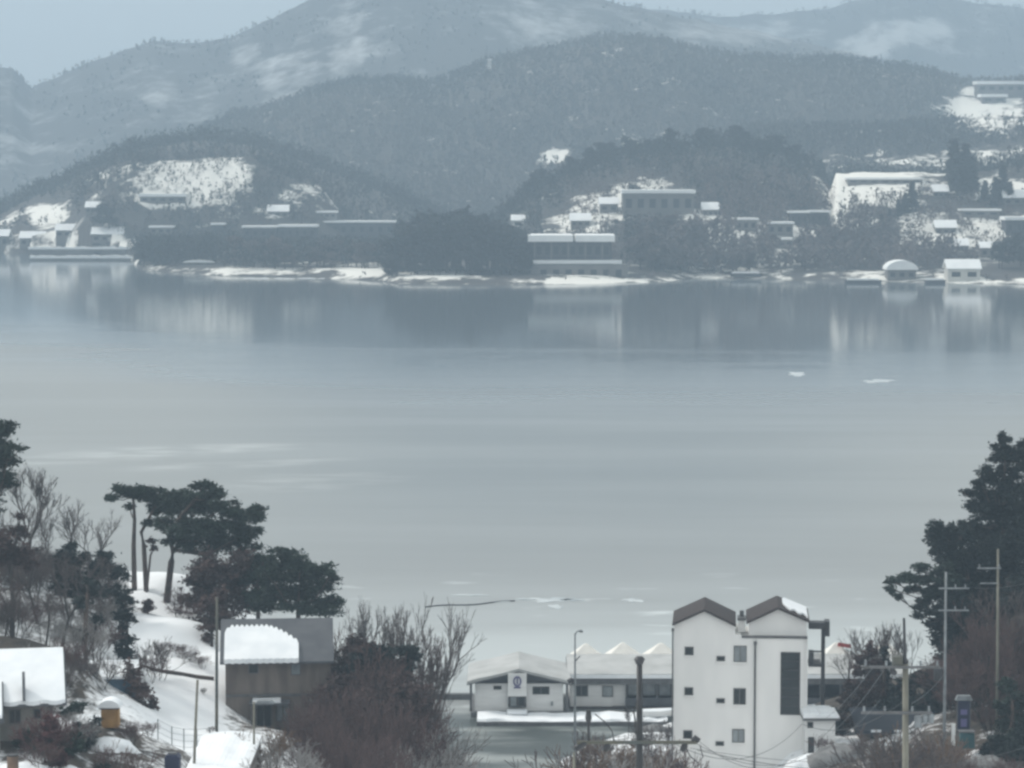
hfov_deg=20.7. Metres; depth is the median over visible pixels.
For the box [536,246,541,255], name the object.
window
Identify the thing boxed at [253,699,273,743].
yard lamp
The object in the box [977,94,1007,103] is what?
hill barn
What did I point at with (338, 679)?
oak tree
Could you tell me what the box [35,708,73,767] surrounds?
oak bush
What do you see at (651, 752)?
bare shrub
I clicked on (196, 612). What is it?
bare shrub
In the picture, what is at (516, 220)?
cabin
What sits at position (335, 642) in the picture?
bare shrub
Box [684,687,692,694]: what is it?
window
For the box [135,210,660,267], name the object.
shore woods
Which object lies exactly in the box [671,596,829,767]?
apartment house
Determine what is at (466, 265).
evergreen tree
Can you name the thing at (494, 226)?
evergreen tree
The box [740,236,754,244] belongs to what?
shore tree
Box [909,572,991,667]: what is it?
pine tree
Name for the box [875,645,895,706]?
pine tree
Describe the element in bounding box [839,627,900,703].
bare tree
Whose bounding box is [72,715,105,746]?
evergreen bush
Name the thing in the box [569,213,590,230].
village house
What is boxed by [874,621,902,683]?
bare tree
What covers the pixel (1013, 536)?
pine tree
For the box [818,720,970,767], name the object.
bare shrub
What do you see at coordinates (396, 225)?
evergreen tree
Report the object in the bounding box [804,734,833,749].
bare shrub
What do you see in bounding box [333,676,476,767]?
bare shrub
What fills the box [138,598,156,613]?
round shrub
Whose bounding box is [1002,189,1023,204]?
village house
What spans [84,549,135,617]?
pine tree
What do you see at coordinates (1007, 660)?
bare tree
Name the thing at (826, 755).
boulder
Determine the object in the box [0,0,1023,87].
sky
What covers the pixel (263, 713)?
door
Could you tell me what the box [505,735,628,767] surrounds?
bare shrub
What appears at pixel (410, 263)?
evergreen tree
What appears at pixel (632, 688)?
window
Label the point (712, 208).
village house
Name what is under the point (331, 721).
bare shrub
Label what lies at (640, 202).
window
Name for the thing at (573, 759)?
fence pole
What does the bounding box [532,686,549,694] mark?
window
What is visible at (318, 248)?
shore tree
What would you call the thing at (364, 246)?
shore tree
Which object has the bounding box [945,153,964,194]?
evergreen tree
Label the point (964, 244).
village house
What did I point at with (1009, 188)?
evergreen tree
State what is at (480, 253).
evergreen tree
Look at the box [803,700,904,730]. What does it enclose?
power line
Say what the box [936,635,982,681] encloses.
bare tree
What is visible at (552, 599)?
ice floe
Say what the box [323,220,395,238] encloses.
long shed
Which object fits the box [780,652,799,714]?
stair window
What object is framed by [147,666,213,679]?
timber edge
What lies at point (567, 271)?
window
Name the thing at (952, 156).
evergreen tree
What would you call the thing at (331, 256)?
shore tree
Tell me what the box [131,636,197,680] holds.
bare shrub
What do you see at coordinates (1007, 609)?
pine tree
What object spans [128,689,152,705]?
bare shrub
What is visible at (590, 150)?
evergreen tree
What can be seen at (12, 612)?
bare shrub
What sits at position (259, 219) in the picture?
bare slope woods
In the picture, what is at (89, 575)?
bare tree
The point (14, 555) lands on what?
tree
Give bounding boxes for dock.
[436,693,472,699]
[477,711,667,725]
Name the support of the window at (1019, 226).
in the block house at (1011, 224)
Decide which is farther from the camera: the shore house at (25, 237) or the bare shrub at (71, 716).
the shore house at (25, 237)
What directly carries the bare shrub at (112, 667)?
on the ground
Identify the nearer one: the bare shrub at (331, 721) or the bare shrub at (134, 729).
the bare shrub at (134, 729)
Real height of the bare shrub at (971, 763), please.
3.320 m
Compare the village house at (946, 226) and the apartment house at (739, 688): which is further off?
the village house at (946, 226)
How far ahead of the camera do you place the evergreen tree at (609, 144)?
1277.87 m
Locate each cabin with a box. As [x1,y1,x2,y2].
[211,223,226,232]
[511,215,524,226]
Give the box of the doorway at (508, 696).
[508,696,525,706]
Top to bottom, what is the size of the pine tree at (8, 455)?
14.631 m
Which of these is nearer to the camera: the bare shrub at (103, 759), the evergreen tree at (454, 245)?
the bare shrub at (103, 759)
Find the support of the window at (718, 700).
in the apartment house at (739, 688)
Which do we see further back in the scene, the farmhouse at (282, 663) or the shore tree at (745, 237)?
the shore tree at (745, 237)
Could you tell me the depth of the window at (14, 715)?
153.60 m
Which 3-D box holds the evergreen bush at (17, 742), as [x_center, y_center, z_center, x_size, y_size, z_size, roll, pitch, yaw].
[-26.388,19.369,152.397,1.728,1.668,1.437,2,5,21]
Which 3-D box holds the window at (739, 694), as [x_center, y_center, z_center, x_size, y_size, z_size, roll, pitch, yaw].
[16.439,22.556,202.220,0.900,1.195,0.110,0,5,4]
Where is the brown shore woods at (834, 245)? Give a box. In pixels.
[633,155,960,273]
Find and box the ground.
[0,555,1023,767]
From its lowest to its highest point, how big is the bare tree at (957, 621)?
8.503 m
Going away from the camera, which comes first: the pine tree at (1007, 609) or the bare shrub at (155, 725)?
the bare shrub at (155, 725)
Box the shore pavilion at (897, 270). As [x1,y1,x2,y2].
[882,260,917,280]
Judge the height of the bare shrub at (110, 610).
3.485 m
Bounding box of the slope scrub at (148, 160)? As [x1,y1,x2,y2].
[80,148,350,252]
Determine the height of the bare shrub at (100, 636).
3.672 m
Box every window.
[9,709,20,723]
[33,709,40,718]
[248,664,258,673]
[276,705,289,720]
[291,664,300,674]
[341,226,345,232]
[350,226,354,232]
[359,226,364,232]
[369,226,373,232]
[378,226,382,232]
[387,226,391,232]
[493,686,501,689]
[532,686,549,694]
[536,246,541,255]
[540,269,546,274]
[544,246,550,255]
[553,246,558,255]
[553,269,559,274]
[561,246,567,255]
[565,269,571,274]
[569,246,575,255]
[576,685,587,695]
[578,246,583,255]
[578,269,584,274]
[586,246,592,255]
[590,269,596,274]
[594,246,600,255]
[602,686,612,696]
[603,246,608,255]
[603,269,609,275]
[615,269,621,276]
[626,199,631,207]
[628,684,636,695]
[637,199,643,207]
[643,684,655,695]
[649,199,655,207]
[659,684,670,695]
[661,199,667,207]
[673,199,679,207]
[683,730,691,738]
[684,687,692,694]
[685,199,690,207]
[685,647,693,654]
[716,698,724,702]
[716,741,723,745]
[717,656,724,660]
[732,729,744,742]
[733,688,745,704]
[734,646,746,661]
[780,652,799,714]
[807,722,812,727]
[899,272,904,276]
[952,272,960,276]
[968,272,976,276]
[1008,224,1012,229]
[1017,224,1021,229]
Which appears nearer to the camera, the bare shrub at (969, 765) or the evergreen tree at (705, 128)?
the bare shrub at (969, 765)
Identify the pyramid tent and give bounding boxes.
[570,643,600,653]
[605,642,639,653]
[643,643,673,653]
[819,642,850,653]
[878,644,901,654]
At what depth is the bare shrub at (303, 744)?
173.68 m
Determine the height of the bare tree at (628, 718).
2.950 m
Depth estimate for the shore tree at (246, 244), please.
1127.59 m
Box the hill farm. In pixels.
[972,81,1023,98]
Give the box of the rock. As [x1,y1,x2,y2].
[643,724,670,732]
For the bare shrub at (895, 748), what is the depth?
174.04 m
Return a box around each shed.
[89,659,138,696]
[186,731,261,767]
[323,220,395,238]
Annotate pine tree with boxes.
[0,418,30,514]
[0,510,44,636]
[45,538,100,602]
[70,576,105,669]
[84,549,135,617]
[103,482,166,590]
[109,584,142,668]
[139,488,193,591]
[145,536,158,592]
[150,479,269,602]
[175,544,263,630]
[236,552,281,618]
[247,546,346,617]
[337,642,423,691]
[836,639,888,734]
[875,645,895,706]
[878,669,942,706]
[881,561,970,643]
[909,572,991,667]
[922,518,1006,631]
[950,547,1023,640]
[951,549,1023,625]
[956,428,1023,620]
[983,438,1023,556]
[987,518,1023,607]
[990,676,1023,742]
[1001,437,1023,553]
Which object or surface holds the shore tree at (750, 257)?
on the hills at (962, 102)
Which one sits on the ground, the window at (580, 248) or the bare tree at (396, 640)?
the bare tree at (396, 640)
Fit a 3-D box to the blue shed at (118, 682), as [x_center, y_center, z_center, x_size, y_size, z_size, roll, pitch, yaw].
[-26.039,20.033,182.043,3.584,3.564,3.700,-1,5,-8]
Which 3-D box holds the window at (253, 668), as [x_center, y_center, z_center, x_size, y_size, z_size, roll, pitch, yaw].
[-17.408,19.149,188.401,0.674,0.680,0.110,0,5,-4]
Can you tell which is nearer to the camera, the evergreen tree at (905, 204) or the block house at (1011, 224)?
the block house at (1011, 224)
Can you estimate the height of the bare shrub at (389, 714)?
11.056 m
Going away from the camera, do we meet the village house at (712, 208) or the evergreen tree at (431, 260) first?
the evergreen tree at (431, 260)
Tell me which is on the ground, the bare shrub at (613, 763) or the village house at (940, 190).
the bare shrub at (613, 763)
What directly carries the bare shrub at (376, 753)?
on the ground
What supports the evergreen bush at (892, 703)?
on the ground
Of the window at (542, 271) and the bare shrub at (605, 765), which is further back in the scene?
the window at (542, 271)
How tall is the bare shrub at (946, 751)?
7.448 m
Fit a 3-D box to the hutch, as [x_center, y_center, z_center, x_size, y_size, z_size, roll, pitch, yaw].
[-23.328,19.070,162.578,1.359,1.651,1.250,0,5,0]
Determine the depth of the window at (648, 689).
250.30 m
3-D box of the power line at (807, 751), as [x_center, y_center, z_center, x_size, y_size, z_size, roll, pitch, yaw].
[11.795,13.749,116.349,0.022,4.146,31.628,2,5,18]
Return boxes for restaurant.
[278,224,318,241]
[528,234,627,276]
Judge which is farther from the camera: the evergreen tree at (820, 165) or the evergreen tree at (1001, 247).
the evergreen tree at (820, 165)
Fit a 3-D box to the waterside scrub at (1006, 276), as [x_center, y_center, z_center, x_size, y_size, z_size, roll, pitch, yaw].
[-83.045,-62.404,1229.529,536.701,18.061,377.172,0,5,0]
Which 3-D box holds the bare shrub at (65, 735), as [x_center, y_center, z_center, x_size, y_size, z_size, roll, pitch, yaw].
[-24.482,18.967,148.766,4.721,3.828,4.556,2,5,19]
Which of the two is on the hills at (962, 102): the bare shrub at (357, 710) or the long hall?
the long hall
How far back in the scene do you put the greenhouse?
1219.85 m
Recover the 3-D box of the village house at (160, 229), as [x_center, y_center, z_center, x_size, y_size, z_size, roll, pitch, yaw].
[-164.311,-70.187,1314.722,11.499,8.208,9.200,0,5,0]
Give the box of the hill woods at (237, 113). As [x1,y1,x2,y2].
[0,30,1023,215]
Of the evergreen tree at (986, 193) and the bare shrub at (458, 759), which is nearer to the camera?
the bare shrub at (458, 759)
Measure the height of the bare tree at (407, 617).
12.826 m
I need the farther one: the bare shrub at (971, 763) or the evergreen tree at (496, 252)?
the evergreen tree at (496, 252)
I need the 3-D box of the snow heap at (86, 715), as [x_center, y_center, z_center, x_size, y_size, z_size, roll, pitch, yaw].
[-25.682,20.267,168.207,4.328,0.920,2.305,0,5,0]
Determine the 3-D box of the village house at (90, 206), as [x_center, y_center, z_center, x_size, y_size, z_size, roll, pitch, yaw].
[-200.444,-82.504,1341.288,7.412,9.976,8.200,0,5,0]
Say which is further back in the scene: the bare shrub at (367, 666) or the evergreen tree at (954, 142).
the evergreen tree at (954, 142)
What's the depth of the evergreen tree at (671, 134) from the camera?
1287.50 m
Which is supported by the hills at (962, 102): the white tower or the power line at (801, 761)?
the white tower
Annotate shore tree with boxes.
[222,236,243,266]
[227,250,239,266]
[241,240,249,266]
[248,248,259,267]
[276,244,293,268]
[286,253,299,268]
[299,247,318,267]
[309,250,325,267]
[314,238,330,265]
[314,246,324,266]
[322,251,337,266]
[326,252,338,268]
[348,241,357,266]
[352,240,377,267]
[356,249,367,267]
[366,249,374,267]
[686,218,706,238]
[706,217,722,235]
[725,254,739,271]
[731,252,742,271]
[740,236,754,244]
[740,259,748,271]
[741,250,759,271]
[755,238,771,262]
[768,234,780,246]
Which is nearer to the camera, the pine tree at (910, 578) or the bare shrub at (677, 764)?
the bare shrub at (677, 764)
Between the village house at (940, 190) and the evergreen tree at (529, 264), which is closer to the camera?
the evergreen tree at (529, 264)
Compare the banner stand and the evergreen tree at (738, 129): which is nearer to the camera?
the banner stand
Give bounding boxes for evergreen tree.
[91,202,108,226]
[92,243,102,254]
[96,207,118,228]
[129,239,157,267]
[375,240,402,274]
[382,263,395,278]
[388,236,409,272]
[388,258,405,275]
[390,217,407,269]
[406,261,415,270]
[408,209,427,246]
[424,256,440,274]
[441,242,482,271]
[442,221,468,272]
[447,257,464,274]
[448,213,491,273]
[450,205,473,264]
[457,233,484,271]
[478,227,511,273]
[480,220,505,272]
[511,226,533,271]
[517,233,533,272]
[518,254,534,274]
[522,176,540,201]
[529,169,546,188]
[531,167,549,181]
[564,154,579,179]
[581,146,596,165]
[592,141,605,156]
[602,141,620,157]
[616,134,635,160]
[626,139,641,153]
[662,127,678,153]
[695,127,709,149]
[695,129,706,151]
[701,129,715,146]
[725,129,737,144]
[728,124,744,148]
[755,138,774,159]
[767,134,780,156]
[768,135,789,159]
[813,162,826,179]
[885,208,893,221]
[892,199,904,217]
[900,192,909,213]
[907,181,921,210]
[941,138,961,174]
[943,146,963,179]
[944,152,962,186]
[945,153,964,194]
[959,157,982,197]
[960,143,971,166]
[961,160,969,186]
[977,180,991,203]
[987,176,1003,204]
[988,241,1008,267]
[989,243,1014,268]
[998,163,1009,197]
[1002,235,1021,262]
[1005,181,1015,199]
[1009,231,1023,260]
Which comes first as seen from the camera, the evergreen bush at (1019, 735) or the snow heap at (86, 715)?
the snow heap at (86, 715)
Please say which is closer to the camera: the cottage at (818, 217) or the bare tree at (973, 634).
the bare tree at (973, 634)
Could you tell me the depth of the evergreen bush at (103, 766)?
149.28 m
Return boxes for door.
[256,705,271,726]
[510,696,516,705]
[518,696,524,705]
[808,737,813,752]
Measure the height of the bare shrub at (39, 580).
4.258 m
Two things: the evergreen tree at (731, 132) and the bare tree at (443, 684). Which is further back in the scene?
the evergreen tree at (731, 132)
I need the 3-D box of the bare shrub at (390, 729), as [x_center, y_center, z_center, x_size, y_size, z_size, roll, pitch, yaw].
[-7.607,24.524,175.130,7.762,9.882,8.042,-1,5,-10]
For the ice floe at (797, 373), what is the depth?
621.83 m
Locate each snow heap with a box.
[0,761,50,767]
[65,714,120,723]
[88,736,140,753]
[652,735,671,746]
[965,749,981,755]
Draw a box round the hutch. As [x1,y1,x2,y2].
[97,696,122,727]
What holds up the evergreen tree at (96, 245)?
on the hills at (962, 102)
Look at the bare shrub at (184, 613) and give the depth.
205.59 m
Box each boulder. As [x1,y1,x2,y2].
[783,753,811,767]
[807,743,870,767]
[953,755,1023,767]
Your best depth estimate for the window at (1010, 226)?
1154.56 m
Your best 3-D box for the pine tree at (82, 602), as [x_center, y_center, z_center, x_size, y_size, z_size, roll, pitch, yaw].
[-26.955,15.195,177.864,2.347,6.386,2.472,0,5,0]
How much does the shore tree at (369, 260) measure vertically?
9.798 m
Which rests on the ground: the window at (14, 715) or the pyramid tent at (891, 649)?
the pyramid tent at (891, 649)
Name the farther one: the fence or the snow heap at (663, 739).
the snow heap at (663, 739)
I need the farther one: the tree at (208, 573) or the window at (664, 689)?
the window at (664, 689)
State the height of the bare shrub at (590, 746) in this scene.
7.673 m
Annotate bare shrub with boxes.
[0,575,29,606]
[0,589,42,637]
[0,593,62,638]
[1,559,55,607]
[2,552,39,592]
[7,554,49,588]
[9,704,93,767]
[17,612,72,646]
[19,740,65,767]
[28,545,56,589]
[28,545,80,594]
[42,647,99,711]
[43,635,98,685]
[45,594,116,628]
[47,614,113,667]
[54,613,127,659]
[58,710,87,728]
[65,656,98,687]
[71,716,100,752]
[83,563,131,602]
[86,653,129,690]
[88,740,161,767]
[89,597,142,632]
[113,719,154,744]
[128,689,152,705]
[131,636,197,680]
[134,655,170,683]
[139,720,160,736]
[157,640,175,651]
[161,587,192,616]
[167,643,198,657]
[168,606,188,617]
[176,609,195,618]
[178,650,199,659]
[183,600,228,623]
[188,655,212,668]
[235,723,300,767]
[239,735,282,762]
[239,736,329,767]
[268,718,355,767]
[275,696,345,765]
[278,683,399,765]
[286,714,395,767]
[294,670,364,722]
[298,686,449,767]
[305,646,441,719]
[307,660,448,740]
[312,721,418,767]
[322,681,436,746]
[327,634,424,713]
[331,622,400,674]
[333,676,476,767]
[335,698,451,767]
[343,705,435,767]
[353,659,433,711]
[375,744,453,767]
[381,724,490,767]
[411,719,456,748]
[411,722,472,765]
[432,712,491,767]
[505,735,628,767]
[541,732,689,767]
[562,734,655,767]
[570,728,619,761]
[582,739,679,767]
[610,734,692,767]
[615,736,709,767]
[626,714,671,754]
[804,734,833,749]
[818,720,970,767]
[848,741,868,758]
[856,730,940,767]
[864,720,972,767]
[894,737,980,767]
[899,642,1023,713]
[910,657,990,697]
[916,688,973,718]
[930,651,1023,729]
[938,640,1015,690]
[946,629,1023,709]
[950,619,1023,682]
[954,752,979,767]
[971,697,1023,739]
[972,691,994,710]
[976,752,1023,767]
[980,659,1023,697]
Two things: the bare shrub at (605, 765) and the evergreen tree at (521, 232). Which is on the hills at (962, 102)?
the evergreen tree at (521, 232)
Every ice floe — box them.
[450,594,489,595]
[515,598,545,599]
[536,597,576,602]
[548,605,562,608]
[561,599,584,600]
[622,598,643,601]
[788,372,804,375]
[864,379,895,382]
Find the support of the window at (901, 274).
in the shore pavilion at (897, 270)
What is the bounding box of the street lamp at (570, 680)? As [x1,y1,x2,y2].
[567,629,582,758]
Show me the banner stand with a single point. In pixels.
(963, 711)
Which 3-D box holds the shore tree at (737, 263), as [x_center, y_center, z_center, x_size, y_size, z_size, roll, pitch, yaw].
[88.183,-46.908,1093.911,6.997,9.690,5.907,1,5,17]
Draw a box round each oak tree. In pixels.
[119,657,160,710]
[195,584,229,646]
[298,668,433,747]
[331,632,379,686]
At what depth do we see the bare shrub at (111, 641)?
186.09 m
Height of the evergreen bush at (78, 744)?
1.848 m
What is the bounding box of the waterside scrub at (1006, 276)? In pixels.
[21,226,1007,280]
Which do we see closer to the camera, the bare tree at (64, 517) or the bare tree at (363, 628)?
the bare tree at (363, 628)
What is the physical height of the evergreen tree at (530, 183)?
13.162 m
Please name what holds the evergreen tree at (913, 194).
on the hills at (962, 102)
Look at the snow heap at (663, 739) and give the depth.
224.64 m
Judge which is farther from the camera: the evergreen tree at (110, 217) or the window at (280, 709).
the evergreen tree at (110, 217)
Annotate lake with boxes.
[0,253,1023,767]
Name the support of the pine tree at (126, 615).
on the ground
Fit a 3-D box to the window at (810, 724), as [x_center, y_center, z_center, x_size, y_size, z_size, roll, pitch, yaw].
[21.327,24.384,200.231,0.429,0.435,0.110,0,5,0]
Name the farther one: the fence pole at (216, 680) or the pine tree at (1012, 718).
the pine tree at (1012, 718)
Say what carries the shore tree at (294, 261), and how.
on the hills at (962, 102)
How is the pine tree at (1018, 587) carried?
on the ground
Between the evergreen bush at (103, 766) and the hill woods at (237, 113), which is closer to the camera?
the evergreen bush at (103, 766)
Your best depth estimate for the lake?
493.32 m
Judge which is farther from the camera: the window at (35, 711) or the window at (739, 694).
the window at (739, 694)
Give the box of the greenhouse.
[844,177,923,185]
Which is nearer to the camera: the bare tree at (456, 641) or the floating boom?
the bare tree at (456, 641)
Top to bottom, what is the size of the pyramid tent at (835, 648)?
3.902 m
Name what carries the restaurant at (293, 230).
on the hills at (962, 102)
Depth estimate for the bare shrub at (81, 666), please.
173.85 m
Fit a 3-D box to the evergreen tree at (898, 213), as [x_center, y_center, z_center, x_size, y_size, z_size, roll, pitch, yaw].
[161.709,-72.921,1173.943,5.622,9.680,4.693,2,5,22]
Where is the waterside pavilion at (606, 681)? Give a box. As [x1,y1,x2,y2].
[566,654,902,708]
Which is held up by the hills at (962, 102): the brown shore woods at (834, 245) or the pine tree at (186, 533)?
the brown shore woods at (834, 245)
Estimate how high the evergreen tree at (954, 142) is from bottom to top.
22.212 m
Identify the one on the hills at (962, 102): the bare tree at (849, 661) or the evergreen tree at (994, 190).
the evergreen tree at (994, 190)
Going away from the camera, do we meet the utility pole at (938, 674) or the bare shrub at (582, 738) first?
the utility pole at (938, 674)
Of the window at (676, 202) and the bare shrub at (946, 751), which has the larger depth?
the window at (676, 202)
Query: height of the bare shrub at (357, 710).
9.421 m
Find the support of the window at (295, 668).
in the farmhouse at (282, 663)
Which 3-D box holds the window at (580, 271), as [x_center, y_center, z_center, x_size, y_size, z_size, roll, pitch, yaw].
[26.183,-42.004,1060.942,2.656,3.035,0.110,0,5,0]
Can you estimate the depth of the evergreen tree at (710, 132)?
1273.83 m
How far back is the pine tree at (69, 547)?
203.25 m
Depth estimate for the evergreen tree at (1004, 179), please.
1195.68 m
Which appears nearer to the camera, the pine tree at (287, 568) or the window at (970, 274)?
the pine tree at (287, 568)
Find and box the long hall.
[241,225,277,239]
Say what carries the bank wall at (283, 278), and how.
on the hills at (962, 102)
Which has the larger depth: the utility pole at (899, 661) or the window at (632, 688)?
the window at (632, 688)
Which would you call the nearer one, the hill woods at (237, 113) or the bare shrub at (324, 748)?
the bare shrub at (324, 748)
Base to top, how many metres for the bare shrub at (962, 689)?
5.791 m
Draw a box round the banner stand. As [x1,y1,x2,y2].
[955,695,972,748]
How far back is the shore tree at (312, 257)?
1119.16 m
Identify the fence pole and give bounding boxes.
[193,680,198,763]
[215,597,217,731]
[573,752,574,767]
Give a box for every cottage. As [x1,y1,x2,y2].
[0,647,66,740]
[733,218,758,231]
[765,221,794,236]
[777,237,793,249]
[787,211,809,227]
[807,210,830,226]
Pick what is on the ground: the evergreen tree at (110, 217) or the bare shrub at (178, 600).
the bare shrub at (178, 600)
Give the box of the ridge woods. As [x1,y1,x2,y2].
[0,112,1023,264]
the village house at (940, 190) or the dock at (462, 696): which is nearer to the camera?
the dock at (462, 696)
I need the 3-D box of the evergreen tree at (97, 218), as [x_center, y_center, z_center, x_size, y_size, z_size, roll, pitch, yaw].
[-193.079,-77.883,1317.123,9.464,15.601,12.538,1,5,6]
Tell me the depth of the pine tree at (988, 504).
217.02 m
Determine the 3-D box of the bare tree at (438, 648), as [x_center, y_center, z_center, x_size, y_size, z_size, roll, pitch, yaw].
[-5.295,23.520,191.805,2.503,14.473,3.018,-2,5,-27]
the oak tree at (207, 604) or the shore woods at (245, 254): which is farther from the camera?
the shore woods at (245, 254)
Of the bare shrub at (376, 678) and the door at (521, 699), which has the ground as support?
the bare shrub at (376, 678)
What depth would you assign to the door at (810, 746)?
200.29 m
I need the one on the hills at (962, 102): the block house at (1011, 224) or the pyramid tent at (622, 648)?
the block house at (1011, 224)
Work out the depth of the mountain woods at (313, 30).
2574.14 m
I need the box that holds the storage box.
[958,729,974,747]
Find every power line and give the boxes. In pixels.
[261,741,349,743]
[664,724,801,759]
[691,748,901,762]
[697,709,869,765]
[698,748,1022,767]
[700,667,868,767]
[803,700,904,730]
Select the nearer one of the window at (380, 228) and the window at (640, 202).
the window at (640, 202)
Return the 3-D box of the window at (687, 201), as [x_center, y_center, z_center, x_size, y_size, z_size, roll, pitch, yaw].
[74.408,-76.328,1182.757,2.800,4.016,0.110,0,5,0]
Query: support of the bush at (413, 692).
on the ground
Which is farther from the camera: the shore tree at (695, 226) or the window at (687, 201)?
the window at (687, 201)
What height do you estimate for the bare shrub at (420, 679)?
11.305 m
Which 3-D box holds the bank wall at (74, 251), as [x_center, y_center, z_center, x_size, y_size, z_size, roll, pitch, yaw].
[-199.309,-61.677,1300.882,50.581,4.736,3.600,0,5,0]
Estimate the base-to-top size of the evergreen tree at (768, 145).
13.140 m
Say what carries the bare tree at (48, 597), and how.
on the ground
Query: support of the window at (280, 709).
in the farmhouse at (282, 663)
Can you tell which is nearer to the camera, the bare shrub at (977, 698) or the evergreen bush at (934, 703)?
the bare shrub at (977, 698)
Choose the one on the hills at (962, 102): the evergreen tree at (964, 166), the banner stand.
the evergreen tree at (964, 166)
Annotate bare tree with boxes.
[0,500,51,568]
[0,535,52,621]
[0,565,31,635]
[6,465,70,579]
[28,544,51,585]
[33,508,64,580]
[33,587,64,644]
[41,553,118,647]
[50,499,89,569]
[56,509,120,603]
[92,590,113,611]
[343,595,391,646]
[375,594,433,660]
[376,604,410,657]
[390,597,486,708]
[413,625,451,710]
[417,645,461,738]
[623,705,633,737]
[828,640,856,689]
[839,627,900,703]
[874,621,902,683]
[891,631,922,675]
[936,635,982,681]
[949,596,1014,705]
[957,610,1009,719]
[969,584,1023,705]
[973,614,1023,689]
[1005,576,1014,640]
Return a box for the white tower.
[487,59,491,69]
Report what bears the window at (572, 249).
in the waterside restaurant at (567, 254)
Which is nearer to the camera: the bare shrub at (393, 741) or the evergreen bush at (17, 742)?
the evergreen bush at (17, 742)
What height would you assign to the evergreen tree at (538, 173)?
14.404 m
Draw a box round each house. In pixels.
[0,229,12,252]
[19,231,46,249]
[54,224,74,245]
[84,201,100,217]
[90,227,124,246]
[148,226,174,235]
[267,205,289,217]
[317,211,337,220]
[467,651,570,716]
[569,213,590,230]
[620,189,695,217]
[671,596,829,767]
[700,202,719,215]
[930,184,949,198]
[932,220,957,233]
[952,238,969,250]
[957,209,1001,218]
[977,241,995,257]
[999,216,1023,235]
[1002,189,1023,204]
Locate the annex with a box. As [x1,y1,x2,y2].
[598,197,618,213]
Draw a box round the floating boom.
[425,600,514,606]
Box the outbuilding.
[800,704,839,754]
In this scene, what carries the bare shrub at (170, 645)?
on the ground
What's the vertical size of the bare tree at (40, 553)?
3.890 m
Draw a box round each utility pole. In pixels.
[574,656,702,767]
[861,618,939,767]
[933,572,968,745]
[977,549,1000,734]
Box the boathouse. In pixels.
[942,259,981,281]
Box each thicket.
[557,153,702,267]
[848,187,1023,267]
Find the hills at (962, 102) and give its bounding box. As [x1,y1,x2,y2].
[0,40,1023,284]
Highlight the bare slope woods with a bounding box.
[0,146,1023,261]
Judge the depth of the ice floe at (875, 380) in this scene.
604.01 m
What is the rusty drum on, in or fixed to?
on the ground
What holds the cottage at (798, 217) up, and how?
on the hills at (962, 102)
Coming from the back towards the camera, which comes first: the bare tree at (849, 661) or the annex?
the annex
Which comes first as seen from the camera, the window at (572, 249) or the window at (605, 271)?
the window at (605, 271)
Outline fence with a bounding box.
[157,719,209,750]
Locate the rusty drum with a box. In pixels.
[7,753,18,767]
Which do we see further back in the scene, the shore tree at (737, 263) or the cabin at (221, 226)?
the cabin at (221, 226)
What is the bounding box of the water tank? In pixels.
[164,752,180,767]
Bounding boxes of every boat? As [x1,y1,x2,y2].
[183,260,214,264]
[643,708,671,716]
[730,272,761,276]
[844,278,881,282]
[924,278,945,282]
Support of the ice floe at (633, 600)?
on the lake
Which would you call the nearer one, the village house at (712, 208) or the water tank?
the water tank
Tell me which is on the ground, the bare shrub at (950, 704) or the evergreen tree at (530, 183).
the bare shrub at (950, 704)
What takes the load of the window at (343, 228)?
in the long shed at (357, 228)
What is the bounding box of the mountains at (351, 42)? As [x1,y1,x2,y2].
[0,0,1023,197]
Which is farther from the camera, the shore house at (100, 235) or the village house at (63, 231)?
the village house at (63, 231)
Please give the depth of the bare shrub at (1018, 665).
196.25 m
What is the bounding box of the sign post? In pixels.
[951,723,954,745]
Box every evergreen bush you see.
[11,727,35,748]
[57,699,88,716]
[58,729,88,756]
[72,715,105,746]
[93,762,110,767]
[832,706,850,735]
[876,697,913,710]
[909,684,954,714]
[977,733,1010,755]
[995,737,1023,763]
[1009,726,1023,745]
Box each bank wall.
[28,246,130,255]
[30,255,133,259]
[243,278,324,278]
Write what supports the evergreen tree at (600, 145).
on the hills at (962, 102)
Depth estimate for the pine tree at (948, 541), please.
210.83 m
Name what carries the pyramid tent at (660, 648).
on the ground
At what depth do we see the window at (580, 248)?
1066.49 m
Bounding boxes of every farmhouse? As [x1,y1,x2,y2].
[138,194,187,203]
[220,618,333,733]
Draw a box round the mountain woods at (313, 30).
[0,0,1023,195]
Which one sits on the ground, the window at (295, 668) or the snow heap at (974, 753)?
the snow heap at (974, 753)
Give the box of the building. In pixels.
[848,707,919,740]
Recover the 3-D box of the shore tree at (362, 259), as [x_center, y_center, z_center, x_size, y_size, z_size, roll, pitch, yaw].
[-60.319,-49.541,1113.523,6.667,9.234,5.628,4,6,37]
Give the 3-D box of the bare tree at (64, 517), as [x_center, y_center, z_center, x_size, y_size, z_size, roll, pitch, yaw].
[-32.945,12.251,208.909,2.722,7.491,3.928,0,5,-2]
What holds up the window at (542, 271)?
in the waterside restaurant at (567, 254)
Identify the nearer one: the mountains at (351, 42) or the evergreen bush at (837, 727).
the evergreen bush at (837, 727)
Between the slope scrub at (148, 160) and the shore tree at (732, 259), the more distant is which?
the slope scrub at (148, 160)

